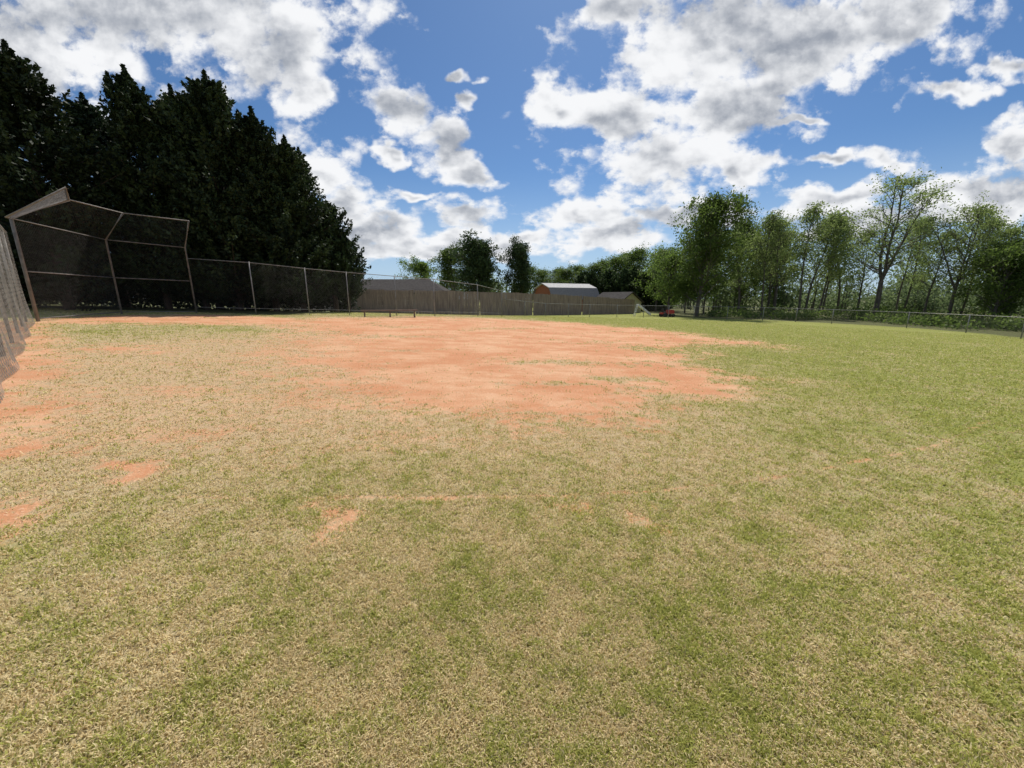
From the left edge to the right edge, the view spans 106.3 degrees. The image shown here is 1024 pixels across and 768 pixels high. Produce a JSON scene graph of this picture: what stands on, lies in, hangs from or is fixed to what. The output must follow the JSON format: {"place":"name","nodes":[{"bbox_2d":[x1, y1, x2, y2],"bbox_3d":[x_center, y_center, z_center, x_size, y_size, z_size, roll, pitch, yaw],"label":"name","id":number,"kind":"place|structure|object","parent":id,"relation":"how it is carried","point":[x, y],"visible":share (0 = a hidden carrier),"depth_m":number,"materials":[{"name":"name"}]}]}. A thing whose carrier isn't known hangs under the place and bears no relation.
{"place":"outdoors","nodes":[
{"label":"outdoors","id":0,"kind":"place"},
{"bbox_2d":[294,275,453,310],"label":"ranch house","id":1,"kind":"structure","parent":0,"point":[410,284],"depth_m":55.87,"materials":[{"name":"beige"}]},
{"bbox_2d":[0,308,1023,767],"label":"grass","id":2,"kind":"structure","parent":0,"point":[576,744],"depth_m":2.08,"materials":[{"name":"green plant"}]},
{"bbox_2d":[0,299,1023,767],"bbox_3d":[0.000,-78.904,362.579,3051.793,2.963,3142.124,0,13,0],"label":"ground","id":3,"kind":"structure","parent":0,"point":[428,355],"depth_m":4.25,"materials":[{"name":"soil"}]},
{"bbox_2d":[0,225,34,402],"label":"netted side fence","id":4,"kind":"object","parent":3,"relation":"on","point":[8,328],"visible":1,"depth_m":10.99,"materials":[{"name":"metal"}]},
{"bbox_2d":[0,142,115,307],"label":"cypress tree","id":5,"kind":"object","parent":3,"relation":"on","point":[49,258],"visible":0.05,"depth_m":23.49,"materials":[{"name":"green plant"}]},
{"bbox_2d":[0,38,143,310],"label":"cypress tree","id":6,"kind":"object","parent":3,"relation":"on","point":[28,118],"visible":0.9,"depth_m":21.86,"materials":[{"name":"green plant"}]},
{"bbox_2d":[29,91,162,307],"bbox_3d":[-30.714,-13.073,28.367,12.256,15.007,11.555,0,13,1],"label":"cypress tree","id":7,"kind":"object","parent":3,"relation":"on","point":[87,115],"visible":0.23,"depth_m":26.57,"materials":[{"name":"green plant"}]},
{"bbox_2d":[5,187,196,321],"bbox_3d":[-19.720,-5.938,19.171,3.865,5.552,8.968,-2,13,-10],"label":"baseball backstop","id":8,"kind":"object","parent":3,"relation":"on","point":[11,217],"visible":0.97,"depth_m":18.07,"materials":[{"name":"metal"}]},
{"bbox_2d":[72,63,217,308],"bbox_3d":[-24.463,-12.867,26.636,8.602,15.622,7.991,-3,13,-14],"label":"cypress tree","id":9,"kind":"object","parent":3,"relation":"on","point":[127,124],"visible":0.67,"depth_m":24.68,"materials":[{"name":"green plant"}]},
{"bbox_2d":[106,83,249,309],"bbox_3d":[-22.502,-12.664,26.954,8.790,15.188,9.011,8,15,31],"label":"cypress tree","id":10,"kind":"object","parent":3,"relation":"on","point":[162,146],"visible":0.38,"depth_m":25.41,"materials":[{"name":"green plant"}]},
{"bbox_2d":[17,293,360,311],"bbox_3d":[-30.746,-8.536,35.486,32.962,4.751,4.000,0,13,0],"label":"hedge","id":11,"kind":"object","parent":3,"relation":"on","point":[342,307],"visible":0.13,"depth_m":35.22,"materials":[{"name":"green plant"}]},
{"bbox_2d":[120,68,304,309],"bbox_3d":[-20.351,-13.046,26.772,11.030,16.186,11.698,-5,14,-22],"label":"cypress tree","id":12,"kind":"object","parent":3,"relation":"on","point":[205,108],"visible":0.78,"depth_m":25.45,"materials":[{"name":"green plant"}]},
{"bbox_2d":[231,109,295,309],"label":"cypress tree","id":13,"kind":"object","parent":3,"relation":"on","point":[264,306],"depth_m":31.27,"materials":[{"name":"green plant"}]},
{"bbox_2d":[212,106,317,310],"bbox_3d":[-17.789,-12.590,28.836,9.055,14.502,8.412,7,14,28],"label":"cypress tree","id":14,"kind":"object","parent":3,"relation":"on","point":[253,126],"visible":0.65,"depth_m":26.89,"materials":[{"name":"green plant"}]},
{"bbox_2d":[252,134,358,311],"bbox_3d":[-16.233,-11.930,29.619,8.158,12.945,7.958,11,17,40],"label":"cypress tree","id":15,"kind":"object","parent":3,"relation":"on","point":[293,170],"visible":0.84,"depth_m":28.17,"materials":[{"name":"green plant"}]},
{"bbox_2d":[270,140,371,310],"bbox_3d":[-17.987,-13.283,32.978,10.584,14.389,9.979,-2,13,-8],"label":"cypress tree","id":16,"kind":"object","parent":3,"relation":"on","point":[324,197],"visible":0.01,"depth_m":32.96,"materials":[{"name":"green plant"}]},
{"bbox_2d":[307,199,366,311],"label":"cypress tree","id":17,"kind":"object","parent":3,"relation":"on","point":[344,232],"visible":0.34,"depth_m":31.02,"materials":[{"name":"green plant"}]},
{"bbox_2d":[188,258,501,315],"bbox_3d":[-9.774,-6.589,27.765,21.538,4.075,2.486,-7,14,-28],"label":"chain link fence","id":18,"kind":"object","parent":3,"relation":"on","point":[255,308],"visible":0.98,"depth_m":26.09,"materials":[{"name":"metal"}]},
{"bbox_2d":[319,235,372,311],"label":"cypress tree","id":19,"kind":"object","parent":3,"relation":"on","point":[350,252],"visible":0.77,"depth_m":31.35,"materials":[{"name":"green plant"}]},
{"bbox_2d":[361,310,417,316],"bbox_3d":[-8.350,-4.801,26.285,3.700,0.542,0.340,-4,13,-18],"label":"team bench","id":20,"kind":"object","parent":3,"relation":"on","point":[389,311],"visible":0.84,"depth_m":26.13,"materials":[{"name":"grey metal"}]},
{"bbox_2d":[394,254,441,279],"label":"oak tree","id":21,"kind":"object","parent":3,"relation":"on","point":[422,269],"visible":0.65,"depth_m":76.33,"materials":[{"name":"green plant"}]},
{"bbox_2d":[437,266,461,290],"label":"slender tree","id":22,"kind":"object","parent":3,"relation":"on","point":[451,273],"visible":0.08,"depth_m":93.79,"materials":[{"name":"green plant"}]},
{"bbox_2d":[427,238,476,301],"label":"oak tree","id":23,"kind":"object","parent":3,"relation":"on","point":[446,261],"visible":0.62,"depth_m":80.57,"materials":[{"name":"green plant"}]},
{"bbox_2d":[448,229,506,298],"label":"oak tree","id":24,"kind":"object","parent":3,"relation":"on","point":[478,259],"visible":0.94,"depth_m":73.06,"materials":[{"name":"green plant"}]},
{"bbox_2d":[339,289,634,314],"bbox_3d":[0.295,-9.375,44.833,38.458,2.995,1.692,-6,14,-26],"label":"wooden privacy fence","id":25,"kind":"object","parent":3,"relation":"on","point":[562,301],"visible":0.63,"depth_m":42.54,"materials":[{"name":"brown wood"}]},
{"bbox_2d":[493,234,533,292],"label":"pear tree","id":26,"kind":"object","parent":3,"relation":"on","point":[518,264],"visible":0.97,"depth_m":76.21,"materials":[{"name":"green plant"}]},
{"bbox_2d":[528,264,545,306],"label":"slender tree","id":27,"kind":"object","parent":3,"relation":"on","point":[532,270],"visible":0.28,"depth_m":92.62,"materials":[{"name":"green plant"}]},
{"bbox_2d":[528,266,555,290],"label":"slender tree","id":28,"kind":"object","parent":3,"relation":"on","point":[544,273],"visible":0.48,"depth_m":92.11,"materials":[{"name":"green plant"}]},
{"bbox_2d":[540,267,570,282],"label":"slender tree","id":29,"kind":"object","parent":3,"relation":"on","point":[555,270],"visible":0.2,"depth_m":90.83,"materials":[{"name":"green plant"}]},
{"bbox_2d":[544,266,580,283],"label":"slender tree","id":30,"kind":"object","parent":3,"relation":"on","point":[567,273],"visible":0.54,"depth_m":84.52,"materials":[{"name":"green plant"}]},
{"bbox_2d":[533,283,598,308],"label":"brick barn house","id":31,"kind":"structure","parent":3,"relation":"on","point":[582,290],"depth_m":60.38,"materials":[{"name":"white metal"}]},
{"bbox_2d":[558,263,586,283],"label":"slender tree","id":32,"kind":"object","parent":3,"relation":"on","point":[575,268],"visible":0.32,"depth_m":88.22,"materials":[{"name":"green plant"}]},
{"bbox_2d":[573,274,585,283],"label":"cedar tree","id":33,"kind":"object","parent":3,"relation":"on","point":[580,279],"visible":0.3,"depth_m":68.61,"materials":[{"name":"green plant"}]},
{"bbox_2d":[576,271,588,277],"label":"cedar tree","id":34,"kind":"object","parent":3,"relation":"on","point":[584,273],"visible":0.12,"depth_m":71.36,"materials":[{"name":"green plant"}]},
{"bbox_2d":[579,262,606,275],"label":"slender tree","id":35,"kind":"object","parent":3,"relation":"on","point":[594,268],"visible":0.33,"depth_m":79.53,"materials":[{"name":"green plant"}]},
{"bbox_2d":[583,271,603,294],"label":"cedar tree","id":36,"kind":"object","parent":3,"relation":"on","point":[591,279],"visible":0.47,"depth_m":68.06,"materials":[{"name":"green plant"}]},
{"bbox_2d":[586,258,610,274],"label":"slender tree","id":37,"kind":"object","parent":3,"relation":"on","point":[603,261],"visible":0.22,"depth_m":81.46,"materials":[{"name":"green plant"}]},
{"bbox_2d":[597,274,611,293],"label":"cedar tree","id":38,"kind":"object","parent":3,"relation":"on","point":[603,288],"visible":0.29,"depth_m":69.02,"materials":[{"name":"green plant"}]},
{"bbox_2d":[601,269,618,285],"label":"cedar tree","id":39,"kind":"object","parent":3,"relation":"on","point":[609,274],"visible":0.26,"depth_m":70.84,"materials":[{"name":"green plant"}]},
{"bbox_2d":[606,273,623,291],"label":"cedar tree","id":40,"kind":"object","parent":3,"relation":"on","point":[610,284],"visible":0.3,"depth_m":69.03,"materials":[{"name":"green plant"}]},
{"bbox_2d":[597,292,644,312],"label":"garden shed","id":41,"kind":"structure","parent":3,"relation":"on","point":[626,295],"depth_m":58.54,"materials":[{"name":"beige"}]},
{"bbox_2d":[608,249,633,270],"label":"slender tree","id":42,"kind":"object","parent":3,"relation":"on","point":[626,253],"visible":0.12,"depth_m":77.54,"materials":[{"name":"green plant"}]},
{"bbox_2d":[600,250,643,274],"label":"slender tree","id":43,"kind":"object","parent":3,"relation":"on","point":[614,262],"visible":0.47,"depth_m":74.07,"materials":[{"name":"green plant"}]},
{"bbox_2d":[612,268,638,291],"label":"cedar tree","id":44,"kind":"object","parent":3,"relation":"on","point":[622,276],"visible":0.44,"depth_m":67.73,"materials":[{"name":"green plant"}]},
{"bbox_2d":[623,270,644,309],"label":"cedar tree","id":45,"kind":"object","parent":3,"relation":"on","point":[632,278],"visible":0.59,"depth_m":67.07,"materials":[{"name":"green plant"}]},
{"bbox_2d":[630,267,640,273],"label":"cedar tree","id":46,"kind":"object","parent":3,"relation":"on","point":[636,270],"visible":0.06,"depth_m":71.01,"materials":[{"name":"green plant"}]},
{"bbox_2d":[621,242,658,271],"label":"slender tree","id":47,"kind":"object","parent":3,"relation":"on","point":[637,255],"visible":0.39,"depth_m":75.18,"materials":[{"name":"green plant"}]},
{"bbox_2d":[633,304,650,315],"bbox_3d":[15.520,-8.792,45.681,2.000,1.464,0.604,0,13,0],"label":"playground slide","id":48,"kind":"object","parent":3,"relation":"on","point":[647,312],"visible":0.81,"depth_m":45.47,"materials":[{"name":"grey metal"}]},
{"bbox_2d":[639,272,660,310],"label":"cedar tree","id":49,"kind":"object","parent":3,"relation":"on","point":[649,298],"visible":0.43,"depth_m":67.41,"materials":[{"name":"green plant"}]},
{"bbox_2d":[644,274,663,310],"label":"cedar tree","id":50,"kind":"object","parent":3,"relation":"on","point":[659,301],"visible":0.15,"depth_m":68.28,"materials":[{"name":"green plant"}]},
{"bbox_2d":[631,246,677,310],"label":"slender tree","id":51,"kind":"object","parent":3,"relation":"on","point":[646,272],"visible":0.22,"depth_m":65.05,"materials":[{"name":"green plant"}]},
{"bbox_2d":[652,268,666,309],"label":"cedar tree","id":52,"kind":"object","parent":3,"relation":"on","point":[659,307],"visible":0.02,"depth_m":70.19,"materials":[{"name":"green plant"}]},
{"bbox_2d":[645,244,680,306],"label":"slender tree","id":53,"kind":"object","parent":3,"relation":"on","point":[660,250],"visible":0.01,"depth_m":71.62,"materials":[{"name":"green plant"}]},
{"bbox_2d":[659,308,674,316],"bbox_3d":[17.915,-8.275,44.262,1.530,1.089,0.980,-3,13,-11],"label":"riding mower","id":54,"kind":"object","parent":3,"relation":"on","point":[666,313],"visible":0.88,"depth_m":44.09,"materials":[{"name":"red paint"}]},
{"bbox_2d":[630,240,704,309],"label":"oak tree","id":55,"kind":"object","parent":3,"relation":"on","point":[668,264],"visible":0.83,"depth_m":49.50,"materials":[{"name":"green plant"}]},
{"bbox_2d":[659,288,677,310],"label":"cedar tree","id":56,"kind":"object","parent":3,"relation":"on","point":[664,307],"visible":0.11,"depth_m":70.89,"materials":[{"name":"green plant"}]},
{"bbox_2d":[665,244,705,312],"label":"slender tree","id":57,"kind":"object","parent":3,"relation":"on","point":[684,291],"visible":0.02,"depth_m":58.71,"materials":[{"name":"green plant"}]},
{"bbox_2d":[688,248,726,313],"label":"slender tree","id":58,"kind":"object","parent":3,"relation":"on","point":[705,298],"visible":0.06,"depth_m":53.38,"materials":[{"name":"green plant"}]},
{"bbox_2d":[667,185,768,315],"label":"oak tree","id":59,"kind":"object","parent":3,"relation":"on","point":[708,220],"visible":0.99,"depth_m":43.95,"materials":[{"name":"green plant"}]},
{"bbox_2d":[412,262,1023,314],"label":"woodland","id":60,"kind":"object","parent":3,"relation":"on","point":[937,299],"visible":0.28,"depth_m":64.52,"materials":[{"name":"green plant"}]},
{"bbox_2d":[715,227,761,315],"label":"slender tree","id":61,"kind":"object","parent":3,"relation":"on","point":[746,245],"visible":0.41,"depth_m":48.03,"materials":[{"name":"green plant"}]},
{"bbox_2d":[722,224,764,304],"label":"slender tree","id":62,"kind":"object","parent":3,"relation":"on","point":[746,276],"visible":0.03,"depth_m":58.96,"materials":[{"name":"green plant"}]},
{"bbox_2d":[721,207,776,309],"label":"slender tree","id":63,"kind":"object","parent":3,"relation":"on","point":[754,285],"visible":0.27,"depth_m":53.49,"materials":[{"name":"green plant"}]},
{"bbox_2d":[501,298,1023,337],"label":"chain link fence","id":64,"kind":"object","parent":3,"relation":"on","point":[1022,332],"visible":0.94,"depth_m":35.35,"materials":[{"name":"metal"}]},
{"bbox_2d":[744,234,794,308],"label":"slender tree","id":65,"kind":"object","parent":3,"relation":"on","point":[765,292],"visible":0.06,"depth_m":61.54,"materials":[{"name":"green plant"}]},
{"bbox_2d":[744,209,799,316],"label":"slender tree","id":66,"kind":"object","parent":3,"relation":"on","point":[772,220],"visible":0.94,"depth_m":46.31,"materials":[{"name":"green plant"}]},
{"bbox_2d":[748,211,797,312],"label":"slender tree","id":67,"kind":"object","parent":3,"relation":"on","point":[769,293],"visible":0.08,"depth_m":56.30,"materials":[{"name":"green plant"}]},
{"bbox_2d":[748,214,810,313],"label":"slender tree","id":68,"kind":"object","parent":3,"relation":"on","point":[784,224],"visible":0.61,"depth_m":47.71,"materials":[{"name":"green plant"}]},
{"bbox_2d":[766,233,793,309],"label":"slender tree","id":69,"kind":"object","parent":3,"relation":"on","point":[782,280],"visible":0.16,"depth_m":56.98,"materials":[{"name":"green plant"}]},
{"bbox_2d":[756,223,811,298],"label":"slender tree","id":70,"kind":"object","parent":3,"relation":"on","point":[783,273],"visible":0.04,"depth_m":64.88,"materials":[{"name":"green plant"}]},
{"bbox_2d":[779,200,851,316],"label":"slender tree","id":71,"kind":"object","parent":3,"relation":"on","point":[812,215],"visible":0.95,"depth_m":47.15,"materials":[{"name":"green plant"}]},
{"bbox_2d":[791,205,870,309],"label":"slender tree","id":72,"kind":"object","parent":3,"relation":"on","point":[825,271],"visible":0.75,"depth_m":48.65,"materials":[{"name":"green plant"}]},
{"bbox_2d":[803,202,863,308],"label":"slender tree","id":73,"kind":"object","parent":3,"relation":"on","point":[834,264],"visible":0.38,"depth_m":49.49,"materials":[{"name":"green plant"}]},
{"bbox_2d":[810,213,861,314],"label":"slender tree","id":74,"kind":"object","parent":3,"relation":"on","point":[839,259],"visible":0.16,"depth_m":52.97,"materials":[{"name":"green plant"}]},
{"bbox_2d":[810,211,879,314],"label":"slender tree","id":75,"kind":"object","parent":3,"relation":"on","point":[839,290],"visible":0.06,"depth_m":57.60,"materials":[{"name":"green plant"}]},
{"bbox_2d":[698,302,1023,331],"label":"undergrowth","id":76,"kind":"object","parent":3,"relation":"on","point":[955,321],"visible":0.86,"depth_m":39.44,"materials":[{"name":"green plant"}]},
{"bbox_2d":[835,222,894,309],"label":"slender tree","id":77,"kind":"object","parent":3,"relation":"on","point":[862,276],"visible":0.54,"depth_m":50.39,"materials":[{"name":"green plant"}]},
{"bbox_2d":[834,162,974,317],"bbox_3d":[44.262,-15.785,43.658,12.758,17.167,11.606,9,15,34],"label":"spreading tree","id":78,"kind":"object","parent":3,"relation":"on","point":[894,226],"visible":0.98,"depth_m":42.62,"materials":[{"name":"green plant"}]},
{"bbox_2d":[884,212,940,311],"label":"slender tree","id":79,"kind":"object","parent":3,"relation":"on","point":[916,252],"visible":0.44,"depth_m":47.15,"materials":[{"name":"green plant"}]},
{"bbox_2d":[884,212,941,315],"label":"slender tree","id":80,"kind":"object","parent":3,"relation":"on","point":[904,278],"visible":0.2,"depth_m":53.99,"materials":[{"name":"green plant"}]},
{"bbox_2d":[903,222,981,315],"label":"slender tree","id":81,"kind":"object","parent":3,"relation":"on","point":[933,281],"visible":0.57,"depth_m":43.36,"materials":[{"name":"green plant"}]},
{"bbox_2d":[895,190,1007,320],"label":"spreading tree","id":82,"kind":"object","parent":3,"relation":"on","point":[976,211],"visible":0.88,"depth_m":40.30,"materials":[{"name":"green plant"}]},
{"bbox_2d":[933,234,1023,318],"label":"tree","id":83,"kind":"object","parent":3,"relation":"on","point":[1014,264],"visible":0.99,"depth_m":36.78,"materials":[{"name":"green plant"}]},
{"bbox_2d":[946,201,1015,317],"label":"slender tree","id":84,"kind":"object","parent":3,"relation":"on","point":[964,304],"visible":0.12,"depth_m":44.24,"materials":[{"name":"green plant"}]},
{"bbox_2d":[940,212,1023,320],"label":"slender tree","id":85,"kind":"object","parent":3,"relation":"on","point":[997,228],"visible":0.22,"depth_m":40.47,"materials":[{"name":"green plant"}]},
{"bbox_2d":[967,225,1023,315],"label":"oak tree","id":86,"kind":"object","parent":3,"relation":"on","point":[997,246],"visible":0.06,"depth_m":39.18,"materials":[{"name":"green plant"}]},
{"bbox_2d":[972,219,1023,317],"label":"slender tree","id":87,"kind":"object","parent":3,"relation":"on","point":[1010,232],"visible":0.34,"depth_m":37.91,"materials":[{"name":"green plant"}]},
{"bbox_2d":[0,0,1023,298],"label":"sky","id":88,"kind":"structure","parent":0,"point":[576,130],"materials":[{"name":"blue"}]}
]}

